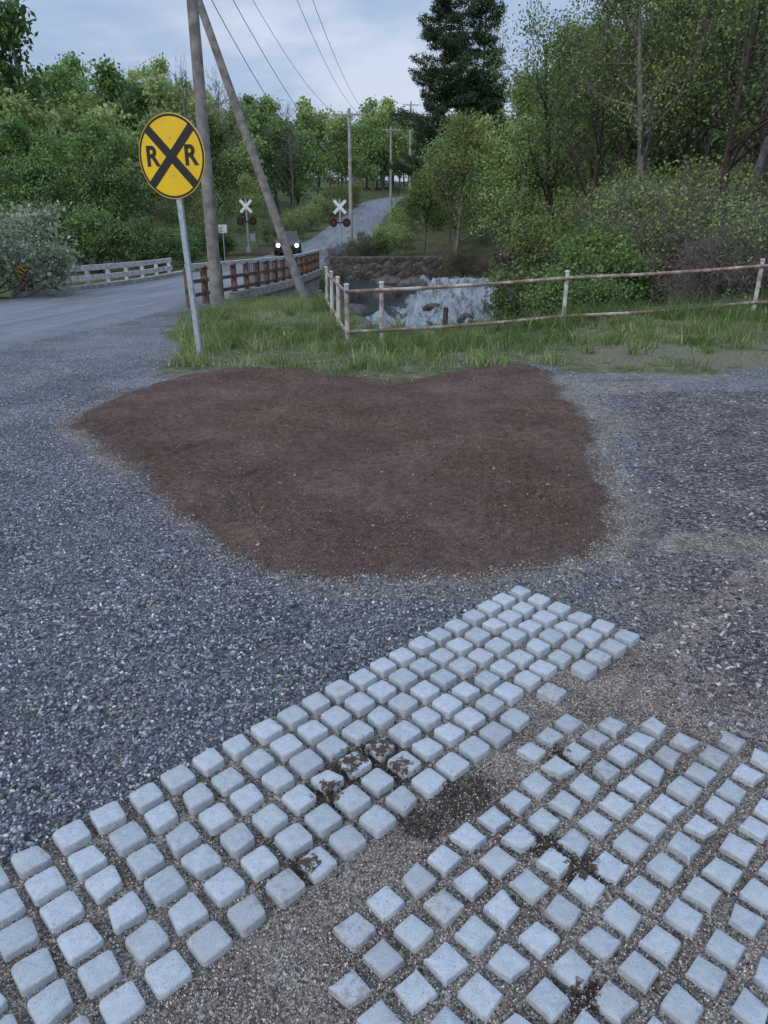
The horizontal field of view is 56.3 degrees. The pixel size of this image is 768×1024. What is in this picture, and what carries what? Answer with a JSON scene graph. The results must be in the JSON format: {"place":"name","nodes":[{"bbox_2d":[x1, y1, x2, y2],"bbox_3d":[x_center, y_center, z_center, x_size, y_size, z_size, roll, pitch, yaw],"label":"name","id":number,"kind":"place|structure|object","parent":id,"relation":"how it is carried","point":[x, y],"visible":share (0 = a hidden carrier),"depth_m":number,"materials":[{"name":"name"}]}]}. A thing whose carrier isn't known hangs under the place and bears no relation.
{"place":"outdoors","nodes":[
{"label":"outdoors","id":0,"kind":"place"},
{"bbox_2d":[0,196,403,350],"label":"road","id":1,"kind":"structure","parent":0,"point":[25,320],"depth_m":19.10,"materials":[{"name":"asphalt"}]},
{"bbox_2d":[274,232,301,254],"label":"oncoming car","id":2,"kind":"object","parent":1,"relation":"on","point":[294,241],"visible":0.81,"depth_m":48.52,"materials":[{"name":"grey paint"}]},
{"bbox_2d":[180,252,446,256],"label":"railroad track","id":3,"kind":"structure","parent":1,"relation":"on","point":[258,254],"depth_m":49.57,"materials":[{"name":"metal"}]},
{"bbox_2d":[0,0,656,180],"label":"sky","id":4,"kind":"structure","parent":0,"point":[372,42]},
{"bbox_2d":[0,143,767,1023],"bbox_3d":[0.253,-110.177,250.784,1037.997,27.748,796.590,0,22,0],"label":"ground","id":5,"kind":"structure","parent":0,"point":[136,337],"depth_m":3.57,"materials":[{"name":"gravel"}]},
{"bbox_2d":[0,193,39,268],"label":"green shrub","id":6,"kind":"object","parent":5,"relation":"on","point":[5,210],"visible":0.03,"depth_m":34.73,"materials":[{"name":"green plant"}]},
{"bbox_2d":[0,204,57,292],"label":"olive shrub","id":7,"kind":"object","parent":5,"relation":"on","point":[8,281],"visible":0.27,"depth_m":21.40,"materials":[{"name":"green plant"}]},
{"bbox_2d":[0,197,71,268],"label":"green shrub","id":8,"kind":"object","parent":5,"relation":"on","point":[34,232],"visible":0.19,"depth_m":32.50,"materials":[{"name":"green plant"}]},
{"bbox_2d":[0,199,84,298],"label":"olive shrub","id":9,"kind":"object","parent":5,"relation":"on","point":[52,268],"visible":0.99,"depth_m":20.24,"materials":[{"name":"green plant"}]},
{"bbox_2d":[0,109,98,229],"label":"maple tree","id":10,"kind":"object","parent":5,"relation":"on","point":[40,173],"visible":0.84,"depth_m":36.91,"materials":[{"name":"green plant"}]},
{"bbox_2d":[45,197,131,271],"bbox_3d":[-13.624,-12.665,33.062,4.190,3.322,4.767,-13,25,-29],"label":"green shrub","id":11,"kind":"object","parent":5,"relation":"on","point":[92,217],"visible":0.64,"depth_m":32.24,"materials":[{"name":"green plant"}]},
{"bbox_2d":[58,117,154,262],"bbox_3d":[-14.312,-16.500,37.183,4.949,7.470,6.513,-12,25,-28],"label":"maple tree","id":12,"kind":"object","parent":5,"relation":"on","point":[90,147],"visible":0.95,"depth_m":36.67,"materials":[{"name":"green plant"}]},
{"bbox_2d":[82,211,180,271],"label":"green shrub","id":13,"kind":"object","parent":5,"relation":"on","point":[150,244],"visible":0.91,"depth_m":32.25,"materials":[{"name":"green plant"}]},
{"bbox_2d":[133,224,182,269],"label":"green shrub","id":14,"kind":"object","parent":5,"relation":"on","point":[176,244],"visible":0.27,"depth_m":34.52,"materials":[{"name":"green plant"}]},
{"bbox_2d":[14,269,322,298],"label":"road bridge","id":15,"kind":"structure","parent":5,"relation":"on","point":[311,280],"depth_m":25.51,"materials":[{"name":"concrete"}]},
{"bbox_2d":[31,258,172,290],"bbox_3d":[-9.797,-8.636,26.426,0.315,1.204,10.702,2,22,5],"label":"bridge guardrail","id":16,"kind":"object","parent":15,"relation":"on","point":[88,278],"visible":0.72,"depth_m":25.90,"materials":[{"name":"white paint"}]},
{"bbox_2d":[183,250,319,307],"bbox_3d":[-3.886,-8.664,25.847,0.373,1.338,17.517,2,22,5],"label":"bridge railing","id":17,"kind":"object","parent":15,"relation":"on","point":[308,262],"visible":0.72,"depth_m":22.97,"materials":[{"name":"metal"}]},
{"bbox_2d":[139,112,205,358],"bbox_3d":[-2.490,-3.225,8.835,0.914,2.977,0.057,8,23,19],"label":"railroad crossing sign","id":18,"kind":"object","parent":5,"relation":"on","point":[172,159],"visible":0.99,"depth_m":8.46,"materials":[{"name":"metal"}]},
{"bbox_2d":[163,224,205,266],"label":"green shrub","id":19,"kind":"object","parent":5,"relation":"on","point":[193,241],"visible":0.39,"depth_m":37.92,"materials":[{"name":"green plant"}]},
{"bbox_2d":[151,186,226,251],"bbox_3d":[-10.921,-16.670,40.201,4.145,5.481,3.656,-6,23,-15],"label":"birch tree","id":20,"kind":"object","parent":5,"relation":"on","point":[192,200],"visible":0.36,"depth_m":39.98,"materials":[{"name":"green plant"}]},
{"bbox_2d":[152,54,226,148],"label":"bare tree","id":21,"kind":"object","parent":5,"relation":"on","point":[184,105],"visible":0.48,"depth_m":72.35,"materials":[{"name":"green plant"}]},
{"bbox_2d":[150,112,239,232],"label":"maple tree","id":22,"kind":"object","parent":5,"relation":"on","point":[218,140],"visible":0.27,"depth_m":53.82,"materials":[{"name":"green plant"}]},
{"bbox_2d":[170,178,224,257],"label":"birch tree","id":23,"kind":"object","parent":5,"relation":"on","point":[193,222],"visible":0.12,"depth_m":46.30,"materials":[{"name":"green plant"}]},
{"bbox_2d":[186,0,223,307],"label":"utility pole","id":24,"kind":"object","parent":5,"relation":"on","point":[213,254],"visible":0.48,"depth_m":16.45,"materials":[{"name":"grey wood"}]},
{"bbox_2d":[200,233,238,260],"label":"green shrub","id":25,"kind":"object","parent":5,"relation":"on","point":[228,242],"visible":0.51,"depth_m":42.16,"materials":[{"name":"green plant"}]},
{"bbox_2d":[195,64,256,224],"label":"bare tree","id":26,"kind":"object","parent":5,"relation":"on","point":[220,122],"visible":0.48,"depth_m":75.16,"materials":[{"name":"green plant"}]},
{"bbox_2d":[237,199,256,251],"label":"crossing signal","id":27,"kind":"object","parent":5,"relation":"on","point":[251,221],"visible":0.96,"depth_m":51.76,"materials":[{"name":"metal"}]},
{"bbox_2d":[198,0,308,298],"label":"utility pole","id":28,"kind":"object","parent":5,"relation":"on","point":[261,179],"visible":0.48,"depth_m":19.03,"materials":[{"name":"grey wood"}]},
{"bbox_2d":[225,172,284,249],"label":"birch tree","id":29,"kind":"object","parent":5,"relation":"on","point":[247,185],"visible":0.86,"depth_m":53.24,"materials":[{"name":"green plant"}]},
{"bbox_2d":[256,219,299,244],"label":"spring shrub","id":30,"kind":"object","parent":5,"relation":"on","point":[285,226],"visible":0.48,"depth_m":59.48,"materials":[{"name":"green plant"}]},
{"bbox_2d":[259,99,310,213],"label":"tree","id":31,"kind":"object","parent":5,"relation":"on","point":[291,162],"visible":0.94,"depth_m":84.34,"materials":[{"name":"green plant"}]},
{"bbox_2d":[279,208,310,235],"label":"spring shrub","id":32,"kind":"object","parent":5,"relation":"on","point":[292,220],"visible":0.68,"depth_m":66.51,"materials":[{"name":"green plant"}]},
{"bbox_2d":[287,201,327,231],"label":"spring shrub","id":33,"kind":"object","parent":5,"relation":"on","point":[316,216],"visible":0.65,"depth_m":73.78,"materials":[{"name":"green plant"}]},
{"bbox_2d":[0,349,627,863],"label":"gravel stones","id":34,"kind":"object","parent":5,"relation":"on","point":[18,829],"visible":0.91,"depth_m":2.75,"materials":[{"name":"gravel"}]},
{"bbox_2d":[0,585,639,1023],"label":"cobblestone paving","id":35,"kind":"structure","parent":5,"relation":"on","point":[164,977],"depth_m":2.01,"materials":[{"name":"stone"}]},
{"bbox_2d":[302,194,347,221],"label":"spring shrub","id":36,"kind":"object","parent":5,"relation":"on","point":[329,206],"visible":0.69,"depth_m":84.11,"materials":[{"name":"green plant"}]},
{"bbox_2d":[320,186,348,213],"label":"spring shrub","id":37,"kind":"object","parent":5,"relation":"on","point":[337,194],"visible":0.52,"depth_m":94.88,"materials":[{"name":"green plant"}]},
{"bbox_2d":[329,199,350,253],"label":"crossing signal","id":38,"kind":"object","parent":5,"relation":"on","point":[333,222],"visible":0.81,"depth_m":48.97,"materials":[{"name":"metal"}]},
{"bbox_2d":[318,234,361,265],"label":"bramble thicket","id":39,"kind":"object","parent":5,"relation":"on","point":[332,253],"visible":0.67,"depth_m":38.81,"materials":[{"name":"grey plant"}]},
{"bbox_2d":[330,181,365,206],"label":"spring shrub","id":40,"kind":"object","parent":5,"relation":"on","point":[355,192],"visible":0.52,"depth_m":107.99,"materials":[{"name":"green plant"}]},
{"bbox_2d":[332,108,365,240],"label":"utility pole","id":41,"kind":"object","parent":5,"relation":"on","point":[349,114],"visible":0.94,"depth_m":49.58,"materials":[{"name":"grey wood"}]},
{"bbox_2d":[30,374,678,618],"bbox_3d":[-0.414,-0.599,5.702,5.494,0.108,5.830,0,22,0],"label":"tan grit","id":42,"kind":"object","parent":5,"relation":"on","point":[454,575],"visible":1,"depth_m":3.63,"materials":[{"name":"gravel"}]},
{"bbox_2d":[53,361,661,587],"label":"mulch crumbs","id":43,"kind":"object","parent":5,"relation":"on","point":[385,527],"visible":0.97,"depth_m":4.50,"materials":[{"name":"soil"}]},
{"bbox_2d":[341,236,387,255],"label":"bramble thicket","id":44,"kind":"object","parent":5,"relation":"on","point":[360,247],"visible":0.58,"depth_m":39.53,"materials":[{"name":"green plant"}]},
{"bbox_2d":[356,228,394,255],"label":"green shrub","id":45,"kind":"object","parent":5,"relation":"on","point":[383,247],"visible":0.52,"depth_m":41.48,"materials":[{"name":"green plant"}]},
{"bbox_2d":[0,0,767,242],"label":"distant woodland","id":46,"kind":"object","parent":5,"relation":"on","point":[56,98],"visible":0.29,"depth_m":75.54,"materials":[{"name":"green plant"}]},
{"bbox_2d":[0,549,767,1023],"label":"grit stones","id":47,"kind":"object","parent":5,"relation":"on","point":[468,1015],"visible":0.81,"depth_m":1.70,"materials":[{"name":"gravel"}]},
{"bbox_2d":[3,586,767,1023],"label":"soil crumbs","id":48,"kind":"object","parent":5,"relation":"on","point":[443,816],"visible":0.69,"depth_m":1.97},
{"bbox_2d":[3,354,767,1006],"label":"pebbles","id":49,"kind":"object","parent":5,"relation":"on","point":[323,610],"visible":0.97,"depth_m":3.43,"materials":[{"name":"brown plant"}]},
{"bbox_2d":[4,586,767,1023],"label":"loose grit","id":50,"kind":"object","parent":5,"relation":"on","point":[502,836],"visible":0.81,"depth_m":1.89,"materials":[{"name":"gravel"}]},
{"bbox_2d":[382,126,400,215],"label":"utility pole","id":51,"kind":"object","parent":5,"relation":"on","point":[390,187],"visible":0.91,"depth_m":88.20,"materials":[{"name":"grey wood"}]},
{"bbox_2d":[367,221,420,255],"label":"spring shrub","id":52,"kind":"object","parent":5,"relation":"on","point":[398,239],"visible":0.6,"depth_m":44.55,"materials":[{"name":"green plant"}]},
{"bbox_2d":[378,213,421,236],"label":"spring shrub","id":53,"kind":"object","parent":5,"relation":"on","point":[391,221],"visible":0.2,"depth_m":64.63,"materials":[{"name":"green plant"}]},
{"bbox_2d":[403,101,418,188],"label":"utility pole","id":54,"kind":"object","parent":5,"relation":"on","point":[410,104],"visible":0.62,"depth_m":108.59,"materials":[{"name":"grey wood"}]},
{"bbox_2d":[211,0,417,190],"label":"utility wires","id":55,"kind":"object","parent":54,"relation":"attached to","point":[301,77],"visible":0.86,"depth_m":28.13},
{"bbox_2d":[383,165,455,252],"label":"maple tree","id":56,"kind":"object","parent":5,"relation":"on","point":[433,215],"visible":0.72,"depth_m":45.71,"materials":[{"name":"green plant"}]},
{"bbox_2d":[386,0,486,226],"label":"pine tree","id":57,"kind":"object","parent":5,"relation":"on","point":[454,44],"visible":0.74,"depth_m":75.23,"materials":[{"name":"green plant"}]},
{"bbox_2d":[419,239,461,276],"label":"bramble thicket","id":58,"kind":"object","parent":5,"relation":"on","point":[440,253],"visible":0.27,"depth_m":39.78,"materials":[{"name":"green plant"}]},
{"bbox_2d":[330,252,558,280],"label":"wall","id":59,"kind":"structure","parent":5,"relation":"on","point":[357,268],"depth_m":35.78,"materials":[{"name":"stone"}]},
{"bbox_2d":[406,133,489,250],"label":"maple tree","id":60,"kind":"object","parent":5,"relation":"on","point":[468,179],"visible":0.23,"depth_m":51.58,"materials":[{"name":"green plant"}]},
{"bbox_2d":[149,282,767,381],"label":"grass verge","id":61,"kind":"object","parent":5,"relation":"on","point":[443,340],"depth_m":11.14,"materials":[{"name":"plant"}]},
{"bbox_2d":[415,108,510,257],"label":"birch tree","id":62,"kind":"object","parent":5,"relation":"on","point":[462,130],"visible":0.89,"depth_m":42.53,"materials":[{"name":"green plant"}]},
{"bbox_2d":[442,246,484,276],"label":"bramble thicket","id":63,"kind":"object","parent":5,"relation":"on","point":[457,257],"visible":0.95,"depth_m":38.33,"materials":[{"name":"green plant"}]},
{"bbox_2d":[162,302,767,370],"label":"broadleaf weeds","id":64,"kind":"object","parent":5,"relation":"on","point":[483,360],"visible":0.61,"depth_m":10.09,"materials":[{"name":"green plant"}]},
{"bbox_2d":[445,0,509,218],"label":"pine tree","id":65,"kind":"object","parent":5,"relation":"on","point":[477,81],"visible":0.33,"depth_m":78.21,"materials":[{"name":"green plant"}]},
{"bbox_2d":[462,109,586,251],"bbox_3d":[8.242,-16.963,40.271,7.573,10.013,6.679,-19,29,-39],"label":"birch tree","id":66,"kind":"object","parent":5,"relation":"on","point":[513,175],"visible":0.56,"depth_m":39.47,"materials":[{"name":"green plant"}]},
{"bbox_2d":[469,66,589,228],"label":"birch tree","id":67,"kind":"object","parent":5,"relation":"on","point":[498,153],"visible":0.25,"depth_m":41.93,"materials":[{"name":"green plant"}]},
{"bbox_2d":[478,261,583,320],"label":"green shrub","id":68,"kind":"object","parent":5,"relation":"on","point":[501,300],"visible":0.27,"depth_m":19.61,"materials":[{"name":"green plant"}]},
{"bbox_2d":[489,204,580,279],"bbox_3d":[8.127,-12.567,34.135,6.821,3.978,5.052,19,29,39],"label":"spring shrub","id":69,"kind":"object","parent":5,"relation":"on","point":[524,243],"visible":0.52,"depth_m":33.97,"materials":[{"name":"green plant"}]},
{"bbox_2d":[324,259,767,341],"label":"pipe fence","id":70,"kind":"object","parent":5,"relation":"on","point":[381,289],"visible":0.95,"depth_m":12.28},
{"bbox_2d":[328,714,767,1023],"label":"grass paver panel","id":71,"kind":"object","parent":5,"relation":"on","point":[478,995],"visible":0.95,"depth_m":1.72,"materials":[{"name":"concrete"}]},
{"bbox_2d":[456,0,643,242],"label":"ash tree","id":72,"kind":"object","parent":5,"relation":"on","point":[548,142],"visible":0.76,"depth_m":31.52,"materials":[{"name":"green plant"}]},
{"bbox_2d":[511,268,632,317],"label":"green shrub","id":73,"kind":"object","parent":5,"relation":"on","point":[602,289],"visible":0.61,"depth_m":16.70,"materials":[{"name":"green plant"}]},
{"bbox_2d":[519,38,658,224],"bbox_3d":[10.689,-18.654,37.554,7.031,10.540,7.972,-8,23,-20],"label":"birch tree","id":74,"kind":"object","parent":5,"relation":"on","point":[591,176],"visible":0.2,"depth_m":37.13,"materials":[{"name":"green plant"}]},
{"bbox_2d":[516,234,664,309],"bbox_3d":[5.189,-5.731,18.260,3.575,2.492,3.142,5,22,12],"label":"green shrub","id":75,"kind":"object","parent":5,"relation":"on","point":[623,265],"visible":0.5,"depth_m":17.65,"materials":[{"name":"green plant"}]},
{"bbox_2d":[528,211,671,306],"bbox_3d":[6.122,-6.557,19.589,4.370,3.046,3.841,-10,24,-23],"label":"green shrub","id":76,"kind":"object","parent":5,"relation":"on","point":[596,238],"visible":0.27,"depth_m":18.66,"materials":[{"name":"green plant"}]},
{"bbox_2d":[539,167,666,264],"bbox_3d":[9.431,-12.371,30.581,5.413,4.262,7.309,4,22,11],"label":"spring shrub","id":77,"kind":"object","parent":5,"relation":"on","point":[571,199],"visible":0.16,"depth_m":30.31,"materials":[{"name":"green plant"}]},
{"bbox_2d":[504,0,712,173],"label":"ash tree","id":78,"kind":"object","parent":5,"relation":"on","point":[629,138],"visible":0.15,"depth_m":35.59,"materials":[{"name":"green plant"}]},
{"bbox_2d":[533,0,690,200],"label":"bare tree","id":79,"kind":"object","parent":5,"relation":"on","point":[598,163],"visible":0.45,"depth_m":28.79,"materials":[{"name":"green plant"}]},
{"bbox_2d":[541,150,736,264],"bbox_3d":[9.209,-9.624,25.358,6.013,5.747,5.858,-17,27,-36],"label":"bramble thicket","id":80,"kind":"object","parent":5,"relation":"on","point":[610,187],"visible":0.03,"depth_m":24.73,"materials":[{"name":"green plant"}]},
{"bbox_2d":[525,0,765,181],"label":"ash tree","id":81,"kind":"object","parent":5,"relation":"on","point":[640,113],"visible":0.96,"depth_m":25.70,"materials":[{"name":"green plant"}]},
{"bbox_2d":[540,145,765,281],"bbox_3d":[8.940,-8.627,22.644,7.898,5.578,6.383,11,24,25],"label":"bramble thicket","id":82,"kind":"object","parent":5,"relation":"on","point":[632,203],"visible":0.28,"depth_m":21.83,"materials":[{"name":"green plant"}]},
{"bbox_2d":[584,173,733,264],"bbox_3d":[9.270,-9.525,24.069,5.847,3.410,4.331,-6,23,-15],"label":"spring shrub","id":83,"kind":"object","parent":5,"relation":"on","point":[612,200],"visible":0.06,"depth_m":23.37,"materials":[{"name":"green plant"}]},
{"bbox_2d":[554,381,767,748],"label":"stones","id":84,"kind":"object","parent":5,"relation":"on","point":[665,659],"visible":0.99,"depth_m":3.16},
{"bbox_2d":[570,0,767,172],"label":"ash tree","id":85,"kind":"object","parent":5,"relation":"on","point":[662,40],"visible":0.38,"depth_m":28.06,"materials":[{"name":"green plant"}]},
{"bbox_2d":[585,160,767,306],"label":"bramble thicket","id":86,"kind":"object","parent":5,"relation":"on","point":[665,219],"visible":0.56,"depth_m":18.49,"materials":[{"name":"green plant"}]},
{"bbox_2d":[594,0,767,199],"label":"ash tree","id":87,"kind":"object","parent":5,"relation":"on","point":[727,61],"visible":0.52,"depth_m":27.03,"materials":[{"name":"green plant"}]},
{"bbox_2d":[605,153,767,196],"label":"spring shrub","id":88,"kind":"object","parent":5,"relation":"on","point":[671,169],"visible":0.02,"depth_m":29.12,"materials":[{"name":"green plant"}]},
{"bbox_2d":[622,0,764,184],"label":"bare tree","id":89,"kind":"object","parent":5,"relation":"on","point":[689,142],"visible":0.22,"depth_m":29.93,"materials":[{"name":"green plant"}]},
{"bbox_2d":[627,0,767,173],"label":"ash tree","id":90,"kind":"object","parent":5,"relation":"on","point":[705,149],"visible":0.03,"depth_m":38.62,"materials":[{"name":"green plant"}]},
{"bbox_2d":[630,206,767,304],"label":"bramble thicket","id":91,"kind":"object","parent":5,"relation":"on","point":[699,264],"visible":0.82,"depth_m":15.96,"materials":[{"name":"brown plant"}]},
{"bbox_2d":[642,0,767,168],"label":"ash tree","id":92,"kind":"object","parent":5,"relation":"on","point":[740,123],"visible":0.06,"depth_m":32.36,"materials":[{"name":"green plant"}]},
{"bbox_2d":[644,176,767,301],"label":"bramble thicket","id":93,"kind":"object","parent":5,"relation":"on","point":[761,217],"visible":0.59,"depth_m":16.32,"materials":[{"name":"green plant"}]},
{"bbox_2d":[644,142,767,209],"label":"bramble thicket","id":94,"kind":"object","parent":5,"relation":"on","point":[735,178],"visible":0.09,"depth_m":25.41,"materials":[{"name":"green plant"}]},
{"bbox_2d":[651,188,766,304],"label":"bramble thicket","id":95,"kind":"object","parent":5,"relation":"on","point":[724,202],"visible":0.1,"depth_m":19.65,"materials":[{"name":"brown plant"}]},
{"bbox_2d":[680,176,767,216],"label":"spring shrub","id":96,"kind":"object","parent":5,"relation":"on","point":[746,188],"visible":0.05,"depth_m":24.21,"materials":[{"name":"green plant"}]},
{"bbox_2d":[683,0,767,217],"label":"ash tree","id":97,"kind":"object","parent":5,"relation":"on","point":[729,164],"visible":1,"depth_m":19.87,"materials":[{"name":"green plant"}]},
{"bbox_2d":[699,0,767,205],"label":"ash tree","id":98,"kind":"object","parent":5,"relation":"on","point":[761,161],"visible":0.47,"depth_m":24.24,"materials":[{"name":"green plant"}]},
{"bbox_2d":[716,171,767,278],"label":"bramble thicket","id":99,"kind":"object","parent":5,"relation":"on","point":[728,190],"visible":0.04,"depth_m":20.27,"materials":[{"name":"green plant"}]},
{"bbox_2d":[318,275,512,327],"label":"river water","id":100,"kind":"structure","parent":0,"point":[409,305],"depth_m":31.57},
{"bbox_2d":[340,292,365,302],"bbox_3d":[-1.563,-9.559,32.522,1.419,1.034,1.997,11,24,25],"label":"river boulder","id":101,"kind":"object","parent":100,"relation":"in","point":[355,297],"visible":0.25,"depth_m":31.98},
{"bbox_2d":[349,303,372,315],"bbox_3d":[-1.181,-8.297,30.047,1.513,0.789,1.383,0,22,0],"label":"river boulder","id":102,"kind":"object","parent":100,"relation":"in","point":[359,309],"visible":0.41,"depth_m":29.69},
{"bbox_2d":[373,286,401,298],"bbox_3d":[0.069,-9.976,33.102,1.548,0.931,1.376,-2,22,-6],"label":"river boulder","id":103,"kind":"object","parent":100,"relation":"in","point":[392,294],"visible":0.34,"depth_m":32.53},
{"bbox_2d":[375,276,401,284],"bbox_3d":[0.287,-11.065,34.782,1.467,0.691,0.881,1,22,3],"label":"river boulder","id":104,"kind":"object","parent":100,"relation":"in","point":[391,280],"visible":0.49,"depth_m":34.52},
{"bbox_2d":[396,277,427,286],"bbox_3d":[1.273,-10.834,34.420,1.633,0.828,1.393,1,22,1],"label":"river boulder","id":105,"kind":"object","parent":100,"relation":"in","point":[411,282],"visible":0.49,"depth_m":33.88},
{"bbox_2d":[442,276,488,283],"bbox_3d":[4.150,-11.306,36.407,2.400,1.160,2.000,0,22,0],"label":"waterfall sheet","id":106,"kind":"object","parent":100,"relation":"on","point":[453,279],"visible":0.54,"depth_m":35.94,"materials":[{"name":"liquid"}]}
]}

